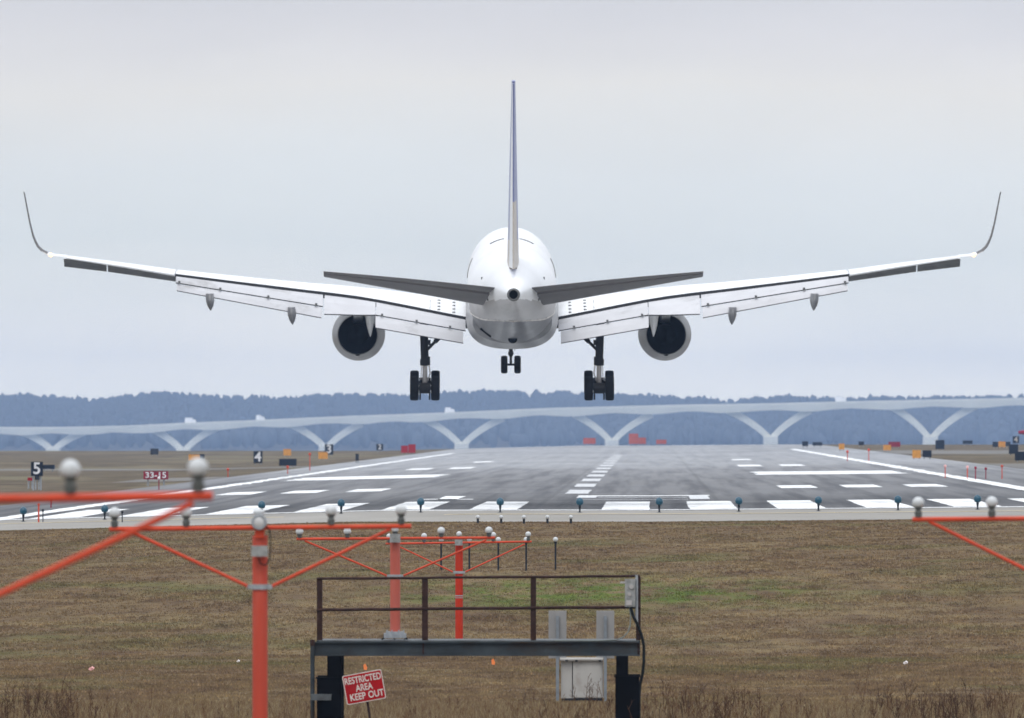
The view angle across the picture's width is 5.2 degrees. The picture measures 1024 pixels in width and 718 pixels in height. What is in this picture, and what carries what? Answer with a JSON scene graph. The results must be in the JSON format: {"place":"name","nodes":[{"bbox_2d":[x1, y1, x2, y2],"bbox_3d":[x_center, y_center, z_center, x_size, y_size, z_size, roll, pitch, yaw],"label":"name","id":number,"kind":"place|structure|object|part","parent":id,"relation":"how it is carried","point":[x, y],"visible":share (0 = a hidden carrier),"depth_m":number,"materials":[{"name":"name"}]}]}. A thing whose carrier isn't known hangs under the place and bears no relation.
{"place":"outdoors","nodes":[
{"label":"outdoors","id":0,"kind":"place"},
{"bbox_2d":[0,433,1010,450],"bbox_3d":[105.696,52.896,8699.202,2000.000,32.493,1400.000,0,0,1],"label":"hills","id":1,"kind":"structure","parent":0,"point":[147,446],"depth_m":8051.53,"materials":[{"name":"blue plant"}]},
{"bbox_2d":[0,388,1023,449],"bbox_3d":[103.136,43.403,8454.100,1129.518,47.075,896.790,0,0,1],"label":"woods","id":2,"kind":"object","parent":1,"relation":"on","point":[981,426],"visible":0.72,"depth_m":8225.51,"materials":[{"name":"blue plant"}]},
{"bbox_2d":[0,445,1023,717],"bbox_3d":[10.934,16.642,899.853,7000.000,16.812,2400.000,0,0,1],"label":"ground","id":3,"kind":"structure","parent":0,"point":[236,463],"depth_m":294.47,"materials":[{"name":"brown plant"}]},
{"bbox_2d":[31,462,42,489],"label":"airfield sign","id":4,"kind":"object","parent":3,"relation":"on","point":[36,468],"visible":0.96,"depth_m":712.21,"materials":[{"name":"black metal"}]},
{"bbox_2d":[35,476,39,489],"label":"airfield sign","id":5,"kind":"object","parent":3,"relation":"on","point":[37,478],"visible":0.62,"depth_m":724.34,"materials":[{"name":"grey metal"}]},
{"bbox_2d":[43,465,54,471],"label":"airfield sign","id":6,"kind":"object","parent":3,"relation":"on","point":[52,467],"visible":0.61,"depth_m":1031.30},
{"bbox_2d":[0,458,212,597],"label":"approach light bar","id":7,"kind":"object","parent":3,"relation":"on","point":[70,470],"visible":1,"depth_m":68.61,"materials":[{"name":"orange metal"}]},
{"bbox_2d":[150,449,158,455],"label":"airfield sign","id":8,"kind":"object","parent":3,"relation":"on","point":[154,451],"visible":0.91,"depth_m":1553.49,"materials":[{"name":"black metal"}]},
{"bbox_2d":[143,471,167,485],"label":"airfield sign","id":9,"kind":"object","parent":3,"relation":"on","point":[148,475],"visible":0.99,"depth_m":731.12,"materials":[{"name":"red metal"}]},
{"bbox_2d":[0,466,311,470],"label":"taxiway","id":10,"kind":"structure","parent":3,"relation":"on","point":[143,469],"depth_m":1072.68,"materials":[{"name":"grey asphalt"}]},
{"bbox_2d":[112,477,222,482],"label":"taxiway","id":11,"kind":"structure","parent":3,"relation":"on","point":[171,479],"depth_m":826.71,"materials":[{"name":"grey asphalt"}]},
{"bbox_2d":[189,455,199,460],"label":"airfield sign","id":12,"kind":"object","parent":3,"relation":"on","point":[191,457],"visible":0.55,"depth_m":1303.32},
{"bbox_2d":[253,451,262,464],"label":"airfield sign","id":13,"kind":"object","parent":3,"relation":"on","point":[257,456],"visible":0.94,"depth_m":1183.19,"materials":[{"name":"black metal"}]},
{"bbox_2d":[109,504,410,717],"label":"approach light bar","id":14,"kind":"object","parent":3,"relation":"on","point":[259,586],"visible":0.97,"depth_m":121.00,"materials":[{"name":"orange metal"}]},
{"bbox_2d":[283,449,290,456],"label":"airfield sign","id":15,"kind":"object","parent":3,"relation":"on","point":[286,451],"visible":0.91,"depth_m":1492.25,"materials":[{"name":"metal"}]},
{"bbox_2d":[279,459,296,466],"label":"airfield sign","id":16,"kind":"object","parent":3,"relation":"on","point":[287,462],"visible":0.88,"depth_m":1067.12,"materials":[{"name":"black metal"}]},
{"bbox_2d":[318,452,327,458],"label":"airfield sign","id":17,"kind":"object","parent":3,"relation":"on","point":[322,455],"visible":0.89,"depth_m":1296.14,"materials":[{"name":"orange metal"}]},
{"bbox_2d":[325,444,332,455],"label":"airfield sign","id":18,"kind":"object","parent":3,"relation":"on","point":[329,448],"visible":0.91,"depth_m":1523.18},
{"bbox_2d":[355,454,358,462],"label":"airfield sign","id":19,"kind":"object","parent":3,"relation":"on","point":[356,457],"visible":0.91,"depth_m":1154.06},
{"bbox_2d":[342,669,385,717],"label":"warning sign","id":20,"kind":"object","parent":3,"relation":"on","point":[367,686],"visible":1,"depth_m":182.60,"materials":[{"name":"red metal"}]},
{"bbox_2d":[376,444,382,451],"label":"airfield sign","id":21,"kind":"object","parent":3,"relation":"on","point":[379,446],"visible":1,"depth_m":1745.15,"materials":[{"name":"black metal"}]},
{"bbox_2d":[401,446,407,454],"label":"airfield sign","id":22,"kind":"object","parent":3,"relation":"on","point":[404,449],"visible":0.91,"depth_m":1511.07,"materials":[{"name":"red metal"}]},
{"bbox_2d":[408,444,415,454],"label":"airfield sign","id":23,"kind":"object","parent":3,"relation":"on","point":[411,448],"visible":0.91,"depth_m":1499.05,"materials":[{"name":"red metal"}]},
{"bbox_2d":[439,539,443,570],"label":"approach lamp pole","id":24,"kind":"object","parent":3,"relation":"on","point":[440,540],"visible":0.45,"depth_m":304.00,"materials":[{"name":"black metal"}]},
{"bbox_2d":[386,531,531,638],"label":"approach light bar","id":25,"kind":"object","parent":3,"relation":"on","point":[458,543],"visible":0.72,"depth_m":247.98,"materials":[{"name":"orange metal"}]},
{"bbox_2d":[467,539,471,569],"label":"approach lamp pole","id":26,"kind":"object","parent":3,"relation":"on","point":[469,540],"visible":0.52,"depth_m":303.99,"materials":[{"name":"black metal"}]},
{"bbox_2d":[310,575,644,717],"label":"steel platform","id":27,"kind":"structure","parent":3,"relation":"on","point":[329,696],"depth_m":183.97,"materials":[{"name":"black metal"}]},
{"bbox_2d":[296,527,494,639],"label":"approach light bar","id":28,"kind":"object","parent":27,"relation":"on","point":[394,538],"visible":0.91,"depth_m":184.54,"materials":[{"name":"orange metal"}]},
{"bbox_2d":[496,537,500,569],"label":"approach lamp pole","id":29,"kind":"object","parent":3,"relation":"on","point":[498,538],"visible":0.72,"depth_m":303.98,"materials":[{"name":"black metal"}]},
{"bbox_2d":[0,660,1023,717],"bbox_3d":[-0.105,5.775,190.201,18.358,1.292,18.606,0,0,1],"label":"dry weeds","id":30,"kind":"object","parent":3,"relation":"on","point":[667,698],"visible":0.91,"depth_m":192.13,"materials":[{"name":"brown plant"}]},
{"bbox_2d":[0,444,1023,519],"bbox_3d":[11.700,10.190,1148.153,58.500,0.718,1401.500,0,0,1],"label":"runway","id":31,"kind":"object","parent":3,"relation":"on","point":[542,478],"visible":0.93,"depth_m":682.11,"materials":[{"name":"grey asphalt"}]},
{"bbox_2d":[0,449,1023,519],"bbox_3d":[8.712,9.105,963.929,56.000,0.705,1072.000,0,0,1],"label":"runway markings","id":32,"kind":"object","parent":31,"relation":"on","point":[726,505],"visible":0.94,"depth_m":490.92,"materials":[{"name":"paint"}]},
{"bbox_2d":[565,455,709,499],"bbox_3d":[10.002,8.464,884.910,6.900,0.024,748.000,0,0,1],"label":"runway centreline","id":33,"kind":"object","parent":31,"relation":"on","point":[603,475],"visible":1,"depth_m":581.92,"materials":[{"name":"paint"}]},
{"bbox_2d":[0,507,1023,530],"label":"blast pad","id":34,"kind":"object","parent":3,"relation":"on","point":[666,516],"visible":0.81,"depth_m":420.58,"materials":[{"name":"grey concrete"}]},
{"bbox_2d":[20,507,26,521],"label":"threshold light","id":35,"kind":"object","parent":34,"relation":"on","point":[23,511],"visible":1,"depth_m":438.15,"materials":[{"name":"teal glass"}]},
{"bbox_2d":[101,505,108,519],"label":"threshold light","id":36,"kind":"object","parent":34,"relation":"on","point":[104,509],"visible":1,"depth_m":438.11,"materials":[{"name":"teal glass"}]},
{"bbox_2d":[258,501,265,508],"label":"threshold light","id":37,"kind":"object","parent":34,"relation":"on","point":[261,505],"visible":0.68,"depth_m":438.02,"materials":[{"name":"teal glass"}]},
{"bbox_2d":[337,499,344,513],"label":"threshold light","id":38,"kind":"object","parent":34,"relation":"on","point":[341,503],"visible":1,"depth_m":438.00,"materials":[{"name":"teal glass"}]},
{"bbox_2d":[417,497,423,512],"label":"threshold light","id":39,"kind":"object","parent":34,"relation":"on","point":[420,501],"visible":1,"depth_m":437.96,"materials":[{"name":"teal glass"}]},
{"bbox_2d":[0,511,949,523],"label":"pad line","id":40,"kind":"object","parent":34,"relation":"on","point":[446,514],"visible":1,"depth_m":428.57,"materials":[{"name":"white paint"}]},
{"bbox_2d":[496,497,503,512],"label":"threshold light","id":41,"kind":"object","parent":34,"relation":"on","point":[500,501],"visible":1,"depth_m":437.93,"materials":[{"name":"teal glass"}]},
{"bbox_2d":[576,497,583,512],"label":"threshold light","id":42,"kind":"object","parent":34,"relation":"on","point":[579,501],"visible":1,"depth_m":437.89,"materials":[{"name":"teal glass"}]},
{"bbox_2d":[656,497,662,511],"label":"threshold light","id":43,"kind":"object","parent":34,"relation":"on","point":[659,501],"visible":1,"depth_m":437.85,"materials":[{"name":"teal glass"}]},
{"bbox_2d":[735,497,742,511],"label":"threshold light","id":44,"kind":"object","parent":34,"relation":"on","point":[738,501],"visible":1,"depth_m":437.82,"materials":[{"name":"teal glass"}]},
{"bbox_2d":[815,496,821,510],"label":"threshold light","id":45,"kind":"object","parent":34,"relation":"on","point":[818,500],"visible":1,"depth_m":437.78,"materials":[{"name":"teal glass"}]},
{"bbox_2d":[894,495,901,509],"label":"threshold light","id":46,"kind":"object","parent":34,"relation":"on","point":[897,499],"visible":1,"depth_m":437.74,"materials":[{"name":"teal glass"}]},
{"bbox_2d":[974,495,980,509],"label":"threshold light","id":47,"kind":"object","parent":34,"relation":"on","point":[977,499],"visible":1,"depth_m":437.70,"materials":[{"name":"teal glass"}]},
{"bbox_2d":[524,537,526,570],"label":"approach lamp pole","id":48,"kind":"object","parent":3,"relation":"on","point":[525,554],"visible":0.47,"depth_m":303.97,"materials":[{"name":"black metal"}]},
{"bbox_2d":[553,537,557,569],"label":"approach lamp pole","id":49,"kind":"object","parent":3,"relation":"on","point":[555,539],"visible":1,"depth_m":303.96,"materials":[{"name":"black metal"}]},
{"bbox_2d":[549,611,565,700],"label":"plate post","id":50,"kind":"object","parent":3,"relation":"on","point":[557,624],"visible":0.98,"depth_m":200.92,"materials":[{"name":"grey metal"}]},
{"bbox_2d":[560,658,602,700],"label":"equipment cabinet","id":51,"kind":"object","parent":3,"relation":"on","point":[576,672],"visible":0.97,"depth_m":200.95,"materials":[{"name":"grey metal"}]},
{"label":"door","id":52,"kind":"part","parent":51,"relation":"part of","materials":[{"name":"grey metal"}]},
{"bbox_2d":[583,438,595,445],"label":"airfield sign","id":53,"kind":"object","parent":3,"relation":"on","point":[589,441],"visible":0.92,"depth_m":1813.77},
{"bbox_2d":[596,611,613,700],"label":"plate post","id":54,"kind":"object","parent":3,"relation":"on","point":[604,624],"visible":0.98,"depth_m":200.91,"materials":[{"name":"grey metal"}]},
{"bbox_2d":[629,434,637,445],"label":"airfield sign","id":55,"kind":"object","parent":3,"relation":"on","point":[633,438],"visible":0.91,"depth_m":1813.68,"materials":[{"name":"red metal"}]},
{"bbox_2d":[638,438,645,445],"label":"airfield sign","id":56,"kind":"object","parent":3,"relation":"on","point":[641,440],"visible":0.9,"depth_m":1813.66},
{"bbox_2d":[656,440,665,445],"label":"airfield sign","id":57,"kind":"object","parent":3,"relation":"on","point":[661,442],"visible":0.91,"depth_m":1804.62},
{"bbox_2d":[802,441,807,447],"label":"airfield sign","id":58,"kind":"object","parent":3,"relation":"on","point":[804,443],"visible":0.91,"depth_m":1590.40,"materials":[{"name":"black metal"}]},
{"bbox_2d":[812,442,821,446],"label":"airfield sign","id":59,"kind":"object","parent":3,"relation":"on","point":[814,444],"visible":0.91,"depth_m":1620.37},
{"bbox_2d":[839,443,843,450],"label":"airfield sign","id":60,"kind":"object","parent":3,"relation":"on","point":[841,445],"visible":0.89,"depth_m":1384.40,"materials":[{"name":"metal"}]},
{"bbox_2d":[883,445,890,451],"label":"airfield sign","id":61,"kind":"object","parent":3,"relation":"on","point":[886,447],"visible":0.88,"depth_m":1341.35,"materials":[{"name":"metal"}]},
{"bbox_2d":[888,442,899,448],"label":"airfield sign","id":62,"kind":"object","parent":3,"relation":"on","point":[894,444],"visible":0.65,"depth_m":1533.27,"materials":[{"name":"red metal"}]},
{"bbox_2d":[912,450,920,458],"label":"airfield sign","id":63,"kind":"object","parent":3,"relation":"on","point":[916,453],"visible":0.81,"depth_m":1060.41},
{"bbox_2d":[923,450,931,458],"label":"airfield sign","id":64,"kind":"object","parent":3,"relation":"on","point":[927,453],"visible":0.88,"depth_m":1060.40,"materials":[{"name":"black metal"}]},
{"bbox_2d":[935,440,943,450],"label":"airfield sign","id":65,"kind":"object","parent":3,"relation":"on","point":[939,444],"visible":0.89,"depth_m":1407.25,"materials":[{"name":"black metal"}]},
{"bbox_2d":[870,450,1023,453],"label":"taxiway","id":66,"kind":"structure","parent":3,"relation":"on","point":[956,451],"depth_m":1358.92,"materials":[{"name":"grey asphalt"}]},
{"bbox_2d":[963,441,972,445],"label":"airfield sign","id":67,"kind":"object","parent":3,"relation":"on","point":[967,442],"visible":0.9,"depth_m":1717.08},
{"bbox_2d":[912,496,1023,569],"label":"approach light bar","id":68,"kind":"object","parent":3,"relation":"on","point":[991,503],"visible":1,"depth_m":117.92,"materials":[{"name":"orange metal"}]},
{"bbox_2d":[998,441,1004,448],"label":"airfield sign","id":69,"kind":"object","parent":3,"relation":"on","point":[1001,443],"visible":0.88,"depth_m":1533.10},
{"bbox_2d":[988,464,1023,468],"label":"taxiway","id":70,"kind":"structure","parent":3,"relation":"on","point":[1015,465],"depth_m":892.54,"materials":[{"name":"grey asphalt"}]},
{"bbox_2d":[1009,444,1017,454],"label":"airfield sign","id":71,"kind":"object","parent":3,"relation":"on","point":[1013,448],"visible":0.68,"depth_m":1192.24,"materials":[{"name":"black metal"}]},
{"bbox_2d":[1013,436,1018,443],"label":"airfield sign","id":72,"kind":"object","parent":3,"relation":"on","point":[1015,439],"visible":0.91,"depth_m":1480.10,"materials":[{"name":"black metal"}]},
{"bbox_2d":[1015,452,1023,461],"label":"airfield sign","id":73,"kind":"object","parent":3,"relation":"on","point":[1019,456],"visible":0.91,"depth_m":975.34,"materials":[{"name":"black metal"}]},
{"bbox_2d":[23,80,1000,400],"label":"passenger airliner","id":74,"kind":"object","parent":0,"point":[509,294],"visible":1,"depth_m":476.62,"materials":[{"name":"white metal"}]},
{"bbox_2d":[0,698,1023,717],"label":"straw grass","id":75,"kind":"structure","parent":0,"point":[168,710],"depth_m":194.79,"materials":[{"name":"brown plant"}]},
{"bbox_2d":[0,0,1023,402],"label":"sky","id":76,"kind":"structure","parent":0,"point":[287,140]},
{"bbox_3d":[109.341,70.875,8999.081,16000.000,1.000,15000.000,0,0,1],"label":"water","id":77,"kind":"structure","parent":0,"visible":0},
{"bbox_2d":[0,398,1023,450],"bbox_3d":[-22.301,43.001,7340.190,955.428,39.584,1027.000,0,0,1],"label":"river bridge","id":78,"kind":"structure","parent":77,"relation":"in","point":[805,409],"depth_m":7325.46,"materials":[{"name":"concrete"}]},
{"bbox_2d":[185,418,195,422],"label":"box truck","id":79,"kind":"object","parent":78,"relation":"on","point":[188,420],"visible":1,"depth_m":7572.90,"materials":[{"name":"metal"}]},
{"bbox_2d":[256,415,264,419],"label":"box truck","id":80,"kind":"object","parent":78,"relation":"on","point":[258,417],"visible":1,"depth_m":7524.50,"materials":[{"name":"metal"}]},
{"bbox_2d":[445,407,454,411],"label":"box truck","id":81,"kind":"object","parent":78,"relation":"on","point":[448,409],"visible":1,"depth_m":7393.49,"materials":[{"name":"metal"}]},
{"bbox_2d":[835,396,845,401],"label":"box truck","id":82,"kind":"object","parent":78,"relation":"on","point":[838,398],"visible":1,"depth_m":7123.35,"materials":[{"name":"metal"}]}
]}

